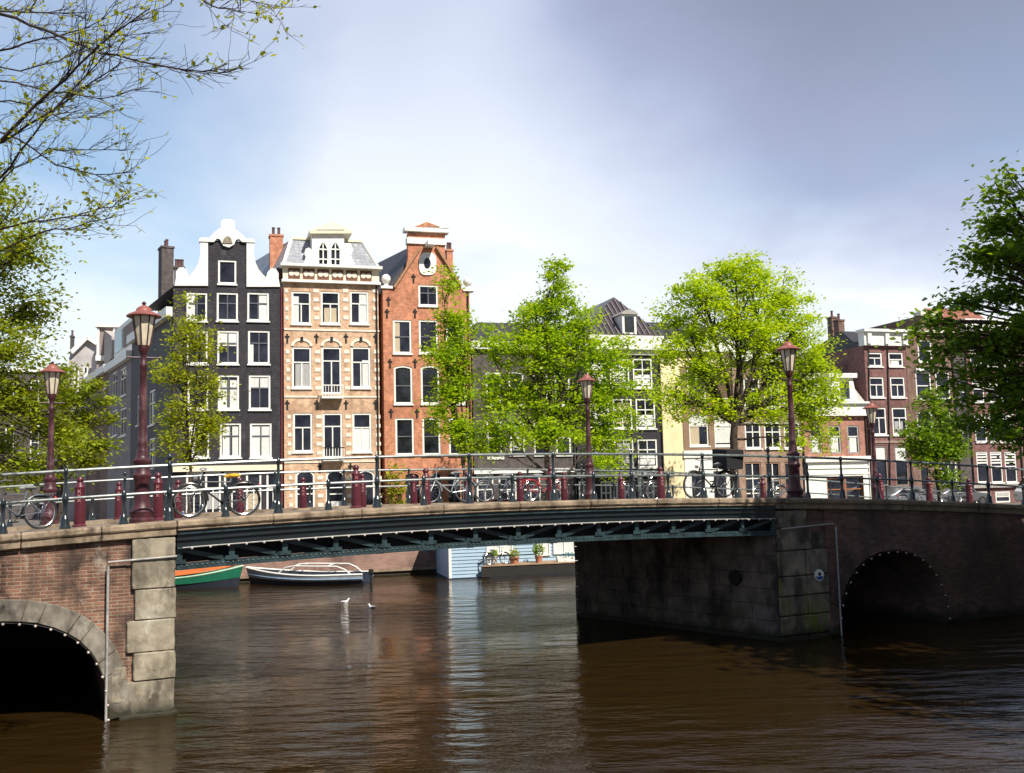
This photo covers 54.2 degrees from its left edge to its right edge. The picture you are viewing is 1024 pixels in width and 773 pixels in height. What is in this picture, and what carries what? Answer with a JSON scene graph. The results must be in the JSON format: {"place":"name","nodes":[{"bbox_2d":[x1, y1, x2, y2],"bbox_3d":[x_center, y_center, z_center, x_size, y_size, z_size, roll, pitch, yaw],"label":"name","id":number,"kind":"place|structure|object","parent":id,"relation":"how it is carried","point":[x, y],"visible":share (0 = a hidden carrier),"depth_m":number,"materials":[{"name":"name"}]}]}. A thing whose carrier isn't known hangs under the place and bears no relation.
{"place":"outdoors","nodes":[
{"label":"outdoors","id":0,"kind":"place"},
{"bbox_2d":[0,368,67,518],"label":"canal house","id":1,"kind":"structure","parent":0,"point":[15,509],"depth_m":96.68,"materials":[{"name":"brick"}]},
{"bbox_2d":[104,318,133,518],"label":"corner house","id":2,"kind":"structure","parent":0,"point":[118,368],"depth_m":70.68,"materials":[{"name":"white paint"}]},
{"bbox_2d":[0,0,320,255],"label":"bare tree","id":3,"kind":"object","parent":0,"point":[7,135],"visible":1,"depth_m":13.35,"materials":[{"name":"green plant"}]},
{"bbox_2d":[0,502,1021,525],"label":"street","id":4,"kind":"structure","parent":0,"point":[22,522],"depth_m":81.73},
{"bbox_2d":[67,330,96,520],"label":"canal house","id":5,"kind":"structure","parent":4,"relation":"on","point":[83,348],"depth_m":84.20,"materials":[{"name":"white paint"}]},
{"bbox_2d":[84,330,114,520],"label":"corner house","id":6,"kind":"structure","parent":4,"relation":"on","point":[108,347],"depth_m":77.17,"materials":[{"name":"brick"}]},
{"bbox_2d":[94,324,121,519],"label":"canal house","id":7,"kind":"structure","parent":4,"relation":"on","point":[99,357],"depth_m":78.32,"materials":[{"name":"white paint"}]},
{"bbox_2d":[126,239,174,509],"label":"corner house","id":8,"kind":"structure","parent":4,"relation":"on","point":[165,284],"depth_m":61.44,"materials":[{"name":"brick"}]},
{"bbox_2d":[147,291,250,513],"bbox_3d":[-15.288,1.347,48.028,4.705,12.084,3.875,3,-7,-41],"label":"tree","id":9,"kind":"object","parent":4,"relation":"on","point":[208,426],"visible":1,"depth_m":47.96,"materials":[{"name":"green plant"}]},
{"bbox_2d":[148,219,283,512],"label":"canal house","id":10,"kind":"structure","parent":4,"relation":"on","point":[244,304],"depth_m":57.70,"materials":[{"name":"brick"}]},
{"bbox_2d":[186,472,201,512],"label":"window","id":11,"kind":"structure","parent":10,"relation":"in","point":[194,510],"depth_m":56.33,"materials":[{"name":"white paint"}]},
{"bbox_2d":[186,292,207,322],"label":"window","id":12,"kind":"structure","parent":10,"relation":"in","point":[201,305],"depth_m":57.38,"materials":[{"name":"white paint"}]},
{"bbox_2d":[205,472,220,511],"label":"window","id":13,"kind":"structure","parent":10,"relation":"in","point":[212,504],"depth_m":56.62,"materials":[{"name":"white paint"}]},
{"bbox_2d":[217,260,236,285],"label":"window","id":14,"kind":"structure","parent":10,"relation":"in","point":[226,268],"depth_m":58.06,"materials":[{"name":"white paint"}]},
{"bbox_2d":[216,292,238,322],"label":"window","id":15,"kind":"structure","parent":10,"relation":"in","point":[227,303],"depth_m":57.86,"materials":[{"name":"white paint"}]},
{"bbox_2d":[217,330,239,365],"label":"window","id":16,"kind":"structure","parent":10,"relation":"in","point":[229,358],"depth_m":57.65,"materials":[{"name":"white paint"}]},
{"bbox_2d":[217,375,239,410],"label":"window","id":17,"kind":"structure","parent":10,"relation":"in","point":[231,405],"depth_m":57.41,"materials":[{"name":"white paint"}]},
{"bbox_2d":[219,423,241,458],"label":"window","id":18,"kind":"structure","parent":10,"relation":"in","point":[230,447],"depth_m":57.17,"materials":[{"name":"white paint"}]},
{"bbox_2d":[246,472,260,509],"bbox_3d":[-14.790,6.122,57.244,0.859,2.446,0.070,0,-6,-17],"label":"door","id":19,"kind":"structure","parent":10,"relation":"in","point":[249,506],"depth_m":57.24,"materials":[{"name":"white paint"}]},
{"bbox_2d":[246,292,269,322],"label":"window","id":20,"kind":"structure","parent":10,"relation":"in","point":[257,303],"depth_m":58.36,"materials":[{"name":"white paint"}]},
{"bbox_2d":[247,330,270,365],"bbox_3d":[-14.701,-2.235,58.072,1.329,2.052,0.214,0,-6,-17],"label":"window","id":21,"kind":"structure","parent":10,"relation":"in","point":[258,341],"depth_m":58.15,"materials":[{"name":"white paint"}]},
{"bbox_2d":[248,375,271,410],"bbox_3d":[-14.593,0.376,57.828,1.324,2.094,0.201,0,-6,-17],"label":"window","id":22,"kind":"structure","parent":10,"relation":"in","point":[259,385],"depth_m":57.90,"materials":[{"name":"white paint"}]},
{"bbox_2d":[249,423,272,458],"bbox_3d":[-14.464,3.139,57.587,1.319,2.076,0.214,0,-6,-17],"label":"window","id":23,"kind":"structure","parent":10,"relation":"in","point":[260,433],"depth_m":57.65,"materials":[{"name":"white paint"}]},
{"bbox_2d":[255,222,382,507],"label":"canal house","id":24,"kind":"structure","parent":4,"relation":"on","point":[329,282],"depth_m":59.24,"materials":[{"name":"brick"}]},
{"bbox_2d":[291,291,311,325],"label":"window","id":25,"kind":"structure","parent":24,"relation":"in","point":[300,301],"depth_m":59.08,"materials":[{"name":"white paint"}]},
{"bbox_2d":[291,347,312,389],"bbox_3d":[-12.338,-1.072,58.668,1.224,2.512,0.208,0,-6,-17],"label":"window","id":26,"kind":"structure","parent":24,"relation":"in","point":[301,356],"depth_m":58.74,"materials":[{"name":"white paint"}]},
{"bbox_2d":[292,413,313,453],"bbox_3d":[-12.198,2.726,58.318,1.217,2.365,0.209,0,-6,-17],"label":"window","id":27,"kind":"structure","parent":24,"relation":"in","point":[302,422],"depth_m":58.39,"materials":[{"name":"white paint"}]},
{"bbox_2d":[295,470,314,507],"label":"window","id":28,"kind":"structure","parent":24,"relation":"in","point":[310,477],"depth_m":58.17,"materials":[{"name":"white paint"}]},
{"bbox_2d":[320,291,340,325],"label":"window","id":29,"kind":"structure","parent":24,"relation":"in","point":[330,301],"depth_m":59.58,"materials":[{"name":"white paint"}]},
{"bbox_2d":[321,347,341,393],"bbox_3d":[-10.699,-0.943,59.226,1.167,2.799,0.074,0,-6,-17],"label":"window","id":30,"kind":"structure","parent":24,"relation":"in","point":[331,356],"depth_m":59.26,"materials":[{"name":"white paint"}]},
{"bbox_2d":[323,413,342,456],"bbox_3d":[-10.562,2.886,58.874,1.148,2.646,0.079,0,-6,-17],"label":"window","id":31,"kind":"structure","parent":24,"relation":"in","point":[332,422],"depth_m":58.90,"materials":[{"name":"white paint"}]},
{"bbox_2d":[326,472,342,505],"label":"window","id":32,"kind":"structure","parent":24,"relation":"in","point":[336,495],"depth_m":58.64,"materials":[{"name":"white paint"}]},
{"bbox_2d":[349,291,369,325],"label":"window","id":33,"kind":"structure","parent":24,"relation":"in","point":[359,301],"depth_m":60.09,"materials":[{"name":"white paint"}]},
{"bbox_2d":[351,347,371,389],"bbox_3d":[-9.022,-1.091,59.684,1.245,2.554,0.216,0,-6,-17],"label":"window","id":34,"kind":"structure","parent":24,"relation":"in","point":[360,356],"depth_m":59.76,"materials":[{"name":"white paint"}]},
{"bbox_2d":[352,413,372,453],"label":"window","id":35,"kind":"structure","parent":24,"relation":"in","point":[361,421],"depth_m":59.39,"materials":[{"name":"white paint"}]},
{"bbox_2d":[379,461,408,503],"bbox_3d":[-6.801,6.097,58.934,1.944,4.120,0.984,1,-6,-20],"label":"climbing shrub","id":36,"kind":"object","parent":4,"relation":"on","point":[398,492],"visible":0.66,"depth_m":58.96,"materials":[{"name":"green plant"}]},
{"bbox_2d":[378,219,474,503],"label":"canal house","id":37,"kind":"structure","parent":4,"relation":"on","point":[408,297],"depth_m":60.72,"materials":[{"name":"brick"}]},
{"bbox_2d":[392,320,412,354],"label":"window","id":38,"kind":"structure","parent":37,"relation":"in","point":[401,328],"depth_m":60.67,"materials":[{"name":"white paint"}]},
{"bbox_2d":[393,366,413,404],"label":"window","id":39,"kind":"structure","parent":37,"relation":"in","point":[402,374],"depth_m":60.40,"materials":[{"name":"white paint"}]},
{"bbox_2d":[395,418,413,454],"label":"window","id":40,"kind":"structure","parent":37,"relation":"in","point":[404,427],"depth_m":60.14,"materials":[{"name":"white paint"}]},
{"bbox_2d":[419,253,435,274],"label":"oval window","id":41,"kind":"structure","parent":37,"relation":"in","point":[426,260],"depth_m":61.41,"materials":[{"name":"white paint"}]},
{"bbox_2d":[418,320,437,354],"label":"window","id":42,"kind":"structure","parent":37,"relation":"in","point":[422,323],"depth_m":61.16,"materials":[{"name":"white paint"}]},
{"bbox_2d":[418,285,437,307],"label":"window","id":43,"kind":"structure","parent":37,"relation":"in","point":[427,298],"depth_m":61.38,"materials":[{"name":"white paint"}]},
{"bbox_2d":[420,366,439,404],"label":"window","id":44,"kind":"structure","parent":37,"relation":"in","point":[426,377],"depth_m":60.86,"materials":[{"name":"white paint"}]},
{"bbox_2d":[422,418,440,453],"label":"window","id":45,"kind":"structure","parent":37,"relation":"in","point":[431,445],"depth_m":60.58,"materials":[{"name":"white paint"}]},
{"bbox_2d":[411,262,487,499],"bbox_3d":[-3.014,0.475,51.531,4.400,13.898,3.243,4,-8,-43],"label":"tree","id":46,"kind":"object","parent":4,"relation":"on","point":[449,391],"visible":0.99,"depth_m":51.37,"materials":[{"name":"green plant"}]},
{"bbox_2d":[470,322,576,501],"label":"canal house","id":47,"kind":"structure","parent":4,"relation":"on","point":[564,462],"depth_m":62.06,"materials":[{"name":"brick"}]},
{"bbox_2d":[465,253,653,500],"bbox_3d":[2.517,0.177,53.134,10.423,14.545,5.572,0,-6,-10],"label":"tree","id":48,"kind":"object","parent":4,"relation":"on","point":[551,423],"visible":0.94,"depth_m":52.43,"materials":[{"name":"green plant"}]},
{"bbox_2d":[561,297,665,499],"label":"canal house","id":49,"kind":"structure","parent":4,"relation":"on","point":[621,319],"depth_m":64.71,"materials":[{"name":"white paint"}]},
{"bbox_2d":[614,439,635,468],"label":"window","id":50,"kind":"structure","parent":49,"relation":"in","point":[626,459],"depth_m":64.17,"materials":[{"name":"white paint"}]},
{"bbox_2d":[633,359,652,388],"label":"window","id":51,"kind":"structure","parent":49,"relation":"in","point":[648,377],"depth_m":65.09,"materials":[{"name":"white paint"}]},
{"bbox_2d":[635,399,656,429],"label":"window","id":52,"kind":"structure","parent":49,"relation":"in","point":[646,406],"depth_m":64.85,"materials":[{"name":"white paint"}]},
{"bbox_2d":[637,439,657,468],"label":"window","id":53,"kind":"structure","parent":49,"relation":"in","point":[650,445],"depth_m":64.61,"materials":[{"name":"white paint"}]},
{"bbox_2d":[646,322,735,497],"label":"canal house","id":54,"kind":"structure","parent":4,"relation":"on","point":[683,437],"depth_m":65.57,"materials":[{"name":"white paint"}]},
{"bbox_2d":[689,413,710,446],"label":"window","id":55,"kind":"structure","parent":54,"relation":"in","point":[699,437],"depth_m":65.82,"materials":[{"name":"white paint"}]},
{"bbox_2d":[714,415,730,446],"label":"window","id":56,"kind":"structure","parent":54,"relation":"in","point":[722,437],"depth_m":66.32,"materials":[{"name":"white paint"}]},
{"bbox_2d":[628,246,855,497],"bbox_3d":[13.268,-0.286,55.270,14.063,15.360,6.539,0,-6,-18],"label":"tree","id":57,"kind":"object","parent":4,"relation":"on","point":[737,327],"visible":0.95,"depth_m":55.12,"materials":[{"name":"green plant"}]},
{"bbox_2d":[717,335,804,497],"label":"canal house","id":58,"kind":"structure","parent":4,"relation":"on","point":[756,465],"depth_m":67.07,"materials":[{"name":"white paint"}]},
{"bbox_2d":[744,462,760,497],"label":"window","id":59,"kind":"structure","parent":58,"relation":"in","point":[750,468],"depth_m":66.63,"materials":[{"name":"white paint"}]},
{"bbox_2d":[744,422,762,449],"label":"window","id":60,"kind":"structure","parent":58,"relation":"in","point":[750,444],"depth_m":66.96,"materials":[{"name":"white paint"}]},
{"bbox_2d":[764,422,782,449],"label":"window","id":61,"kind":"structure","parent":58,"relation":"in","point":[774,432],"depth_m":67.38,"materials":[{"name":"white paint"}]},
{"bbox_2d":[801,373,870,498],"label":"canal house","id":62,"kind":"structure","parent":4,"relation":"on","point":[855,432],"depth_m":68.84,"materials":[{"name":"white paint"}]},
{"bbox_2d":[847,426,859,453],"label":"window","id":63,"kind":"structure","parent":62,"relation":"in","point":[852,431],"depth_m":69.22,"materials":[{"name":"white paint"}]},
{"bbox_2d":[845,479,862,498],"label":"shop window","id":64,"kind":"structure","parent":62,"relation":"in","point":[851,489],"depth_m":68.86,"materials":[{"name":"orange glass"}]},
{"bbox_2d":[802,311,913,498],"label":"canal house","id":65,"kind":"structure","parent":4,"relation":"on","point":[880,380],"depth_m":70.35,"materials":[{"name":"brick"}]},
{"bbox_2d":[870,377,885,398],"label":"window","id":66,"kind":"structure","parent":65,"relation":"in","point":[876,383],"depth_m":70.18,"materials":[{"name":"white paint"}]},
{"bbox_2d":[874,408,888,435],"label":"window","id":67,"kind":"structure","parent":65,"relation":"in","point":[880,423],"depth_m":70.02,"materials":[{"name":"white paint"}]},
{"bbox_2d":[875,445,888,484],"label":"window","id":68,"kind":"structure","parent":65,"relation":"in","point":[881,451],"depth_m":69.71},
{"bbox_2d":[890,377,906,398],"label":"window","id":69,"kind":"structure","parent":65,"relation":"in","point":[897,385],"depth_m":70.69,"materials":[{"name":"white paint"}]},
{"bbox_2d":[892,408,908,435],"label":"window","id":70,"kind":"structure","parent":65,"relation":"in","point":[898,414],"depth_m":70.46,"materials":[{"name":"white paint"}]},
{"bbox_2d":[894,446,908,485],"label":"window","id":71,"kind":"structure","parent":65,"relation":"in","point":[901,469],"depth_m":70.14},
{"bbox_2d":[884,486,936,500],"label":"parked car","id":72,"kind":"object","parent":4,"relation":"on","point":[892,492],"visible":0.21,"depth_m":66.37,"materials":[{"name":"silver metal"}]},
{"bbox_2d":[890,382,977,500],"bbox_3d":[25.331,3.660,59.724,3.831,7.760,5.452,-7,-8,45],"label":"tree","id":73,"kind":"object","parent":4,"relation":"on","point":[935,448],"visible":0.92,"depth_m":59.44,"materials":[{"name":"green plant"}]},
{"bbox_2d":[932,485,990,502],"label":"parked car","id":74,"kind":"object","parent":4,"relation":"on","point":[979,497],"visible":0.41,"depth_m":67.53,"materials":[{"name":"grey paint"}]},
{"bbox_2d":[953,350,975,502],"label":"canal house","id":75,"kind":"structure","parent":4,"relation":"on","point":[969,473],"depth_m":71.83,"materials":[{"name":"brick"}]},
{"bbox_2d":[922,308,1023,502],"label":"canal house","id":76,"kind":"structure","parent":4,"relation":"on","point":[1001,494],"depth_m":72.50,"materials":[{"name":"brick"}]},
{"bbox_2d":[976,451,990,483],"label":"window","id":77,"kind":"structure","parent":76,"relation":"in","point":[981,472],"depth_m":72.13,"materials":[{"name":"white paint"}]},
{"bbox_2d":[990,451,1004,483],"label":"window","id":78,"kind":"structure","parent":76,"relation":"in","point":[997,474],"depth_m":72.49,"materials":[{"name":"white paint"}]},
{"bbox_2d":[1004,452,1019,483],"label":"window","id":79,"kind":"structure","parent":76,"relation":"in","point":[1011,475],"depth_m":72.84,"materials":[{"name":"white paint"}]},
{"bbox_2d":[0,573,1023,772],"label":"canal water","id":80,"kind":"structure","parent":0,"point":[424,673],"depth_m":19.96,"materials":[{"name":"brown liquid"}]},
{"bbox_2d":[175,565,243,589],"bbox_3d":[-14.346,8.360,43.469,5.256,1.352,1.789,-1,-6,-4],"label":"rowing boat","id":81,"kind":"object","parent":80,"relation":"on","point":[199,578],"visible":0.47,"depth_m":43.16,"materials":[{"name":"wood"}]},
{"bbox_2d":[203,563,373,585],"bbox_3d":[-9.646,8.371,43.928,7.285,1.190,2.179,-2,-6,2],"label":"launch boat","id":82,"kind":"object","parent":80,"relation":"on","point":[266,576],"visible":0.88,"depth_m":43.48,"materials":[{"name":"white paint"}]},
{"bbox_2d":[175,546,436,582],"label":"quay wall","id":83,"kind":"structure","parent":80,"relation":"in","point":[408,562],"depth_m":47.12,"materials":[{"name":"brick"}]},
{"bbox_2d":[434,542,577,578],"bbox_3d":[3.598,7.717,48.218,14.600,2.910,4.600,0,-6,-14],"label":"houseboat","id":84,"kind":"object","parent":80,"relation":"on","point":[459,563],"visible":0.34,"depth_m":45.16,"materials":[{"name":"white paint"}]},
{"bbox_2d":[0,498,1023,720],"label":"bridge","id":85,"kind":"structure","parent":80,"relation":"in","point":[750,578],"depth_m":25.57,"materials":[{"name":"brick"}]},
{"bbox_2d":[0,480,56,528],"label":"bicycle","id":86,"kind":"object","parent":85,"relation":"on","point":[26,488],"visible":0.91,"depth_m":21.12,"materials":[{"name":"black metal"}]},
{"bbox_2d":[38,361,65,524],"bbox_3d":[-12.147,1.464,26.346,0.662,4.301,0.662,1,-6,-26],"label":"street lamp","id":87,"kind":"object","parent":85,"relation":"on","point":[52,372],"visible":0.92,"depth_m":26.29,"materials":[{"name":"metal"}]},
{"bbox_2d":[72,476,86,526],"bbox_3d":[-8.594,2.287,19.885,0.270,1.000,0.270,0,-6,-14],"label":"bollard","id":88,"kind":"object","parent":85,"relation":"on","point":[79,518],"visible":0.91,"depth_m":19.80,"materials":[{"name":"red metal"}]},
{"bbox_2d":[104,555,176,721],"bbox_3d":[-6.975,4.710,18.823,1.250,2.975,0.050,1,-6,-24],"label":"conduit","id":89,"kind":"object","parent":85,"relation":"attached to","point":[107,636],"visible":1,"depth_m":18.60,"materials":[{"name":"metal"}]},
{"bbox_2d":[126,301,161,522],"bbox_3d":[-7.337,0.481,19.877,0.680,4.413,0.680,1,-6,-26],"label":"street lamp","id":90,"kind":"object","parent":85,"relation":"on","point":[143,317],"visible":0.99,"depth_m":19.79,"materials":[{"name":"metal"}]},
{"bbox_2d":[152,472,163,520],"bbox_3d":[-7.354,2.282,20.770,0.270,1.000,0.270,0,-6,-14],"label":"bollard","id":91,"kind":"object","parent":85,"relation":"on","point":[157,506],"visible":0.84,"depth_m":20.69,"materials":[{"name":"red metal"}]},
{"bbox_2d":[172,467,260,517],"bbox_3d":[-5.926,2.134,20.113,1.734,0.984,0.592,1,-1,-26],"label":"bicycle","id":92,"kind":"object","parent":85,"relation":"on","point":[206,493],"visible":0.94,"depth_m":20.12,"materials":[{"name":"black metal"}]},
{"bbox_2d":[350,465,361,507],"bbox_3d":[-3.612,2.308,23.149,0.270,1.000,0.270,0,-6,-14],"label":"bollard","id":93,"kind":"object","parent":85,"relation":"on","point":[355,494],"visible":0.9,"depth_m":23.06,"materials":[{"name":"red metal"}]},
{"bbox_2d":[419,467,475,502],"bbox_3d":[-1.854,2.835,28.689,1.770,1.004,0.604,1,-11,-26],"label":"bicycle","id":94,"kind":"object","parent":85,"relation":"on","point":[455,484],"visible":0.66,"depth_m":28.73,"materials":[{"name":"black metal"}]},
{"bbox_2d":[0,463,938,526],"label":"bridge railing","id":95,"kind":"object","parent":85,"relation":"on","point":[343,500],"visible":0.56,"depth_m":31.62,"materials":[{"name":"metal"}]},
{"bbox_2d":[182,518,775,548],"bbox_3d":[0.203,3.200,22.426,14.551,0.183,0.060,1,-6,-26],"label":"string of lights","id":96,"kind":"object","parent":85,"relation":"attached to","point":[298,539],"visible":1,"depth_m":21.78,"materials":[{"name":"metal"}]},
{"bbox_2d":[475,470,523,501],"bbox_3d":[-0.403,3.212,32.251,1.770,1.004,0.604,1,-10,-26],"label":"bicycle","id":97,"kind":"object","parent":85,"relation":"on","point":[493,486],"visible":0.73,"depth_m":32.12,"materials":[{"name":"black metal"}]},
{"bbox_2d":[0,447,1023,533],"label":"bridge railing","id":98,"kind":"object","parent":85,"relation":"on","point":[65,498],"visible":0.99,"depth_m":22.16,"materials":[{"name":"metal"}]},
{"bbox_2d":[523,470,568,500],"bbox_3d":[1.085,3.231,32.571,1.770,1.004,0.604,1,-3,-26],"label":"bicycle","id":99,"kind":"object","parent":85,"relation":"on","point":[537,484],"visible":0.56,"depth_m":32.41,"materials":[{"name":"grey metal"}]},
{"bbox_2d":[577,372,595,499],"bbox_3d":[2.591,1.687,33.953,0.676,4.390,0.676,1,-6,-26],"label":"street lamp","id":100,"kind":"object","parent":85,"relation":"on","point":[586,380],"visible":0.77,"depth_m":33.90,"materials":[{"name":"metal"}]},
{"bbox_2d":[683,449,743,497],"bbox_3d":[5.050,2.222,25.484,1.804,1.238,0.604,2,-2,-32],"label":"bicycle","id":101,"kind":"object","parent":85,"relation":"on","point":[723,464],"visible":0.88,"depth_m":25.58,"materials":[{"name":"black metal"}]},
{"bbox_2d":[775,339,803,497],"bbox_3d":[7.571,0.852,27.104,0.669,4.346,0.669,1,-6,-26],"label":"street lamp","id":102,"kind":"object","parent":85,"relation":"on","point":[787,349],"visible":0.98,"depth_m":27.02,"materials":[{"name":"metal"}]},
{"bbox_2d":[781,523,842,635],"bbox_3d":[7.797,5.053,25.983,1.892,2.944,0.075,1,-6,-26],"label":"conduit","id":103,"kind":"object","parent":85,"relation":"attached to","point":[837,562],"visible":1,"depth_m":26.34,"materials":[{"name":"metal"}]},
{"bbox_2d":[862,401,879,498],"bbox_3d":[14.318,2.723,39.558,0.669,4.346,0.669,1,-6,-26],"label":"street lamp","id":104,"kind":"object","parent":85,"relation":"on","point":[870,408],"visible":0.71,"depth_m":39.54,"materials":[{"name":"metal"}]},
{"bbox_2d":[0,0,1023,372],"label":"sky","id":105,"kind":"structure","parent":0,"point":[642,143],"materials":[{"name":"blue"}]},
{"bbox_2d":[855,311,960,491],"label":"canal house","id":106,"kind":"structure","parent":0,"point":[914,386],"depth_m":71.31,"materials":[{"name":"brick"}]},
{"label":"street","id":107,"kind":"structure","parent":0,"visible":0},
{"bbox_2d":[0,160,115,497],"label":"tree","id":108,"kind":"object","parent":107,"relation":"on","point":[21,317],"visible":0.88,"depth_m":30.81,"materials":[{"name":"green plant"}]},
{"bbox_2d":[28,360,130,522],"bbox_3d":[-17.153,2.437,40.017,4.288,7.185,4.254,-1,-6,0],"label":"tree","id":109,"kind":"object","parent":107,"relation":"on","point":[86,417],"visible":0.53,"depth_m":40.37,"materials":[{"name":"green plant"}]},
{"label":"street","id":110,"kind":"structure","parent":0,"visible":0},
{"bbox_2d":[875,150,1023,464],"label":"tree","id":111,"kind":"object","parent":110,"relation":"on","point":[997,345],"visible":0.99,"depth_m":22.14,"materials":[{"name":"green plant"}]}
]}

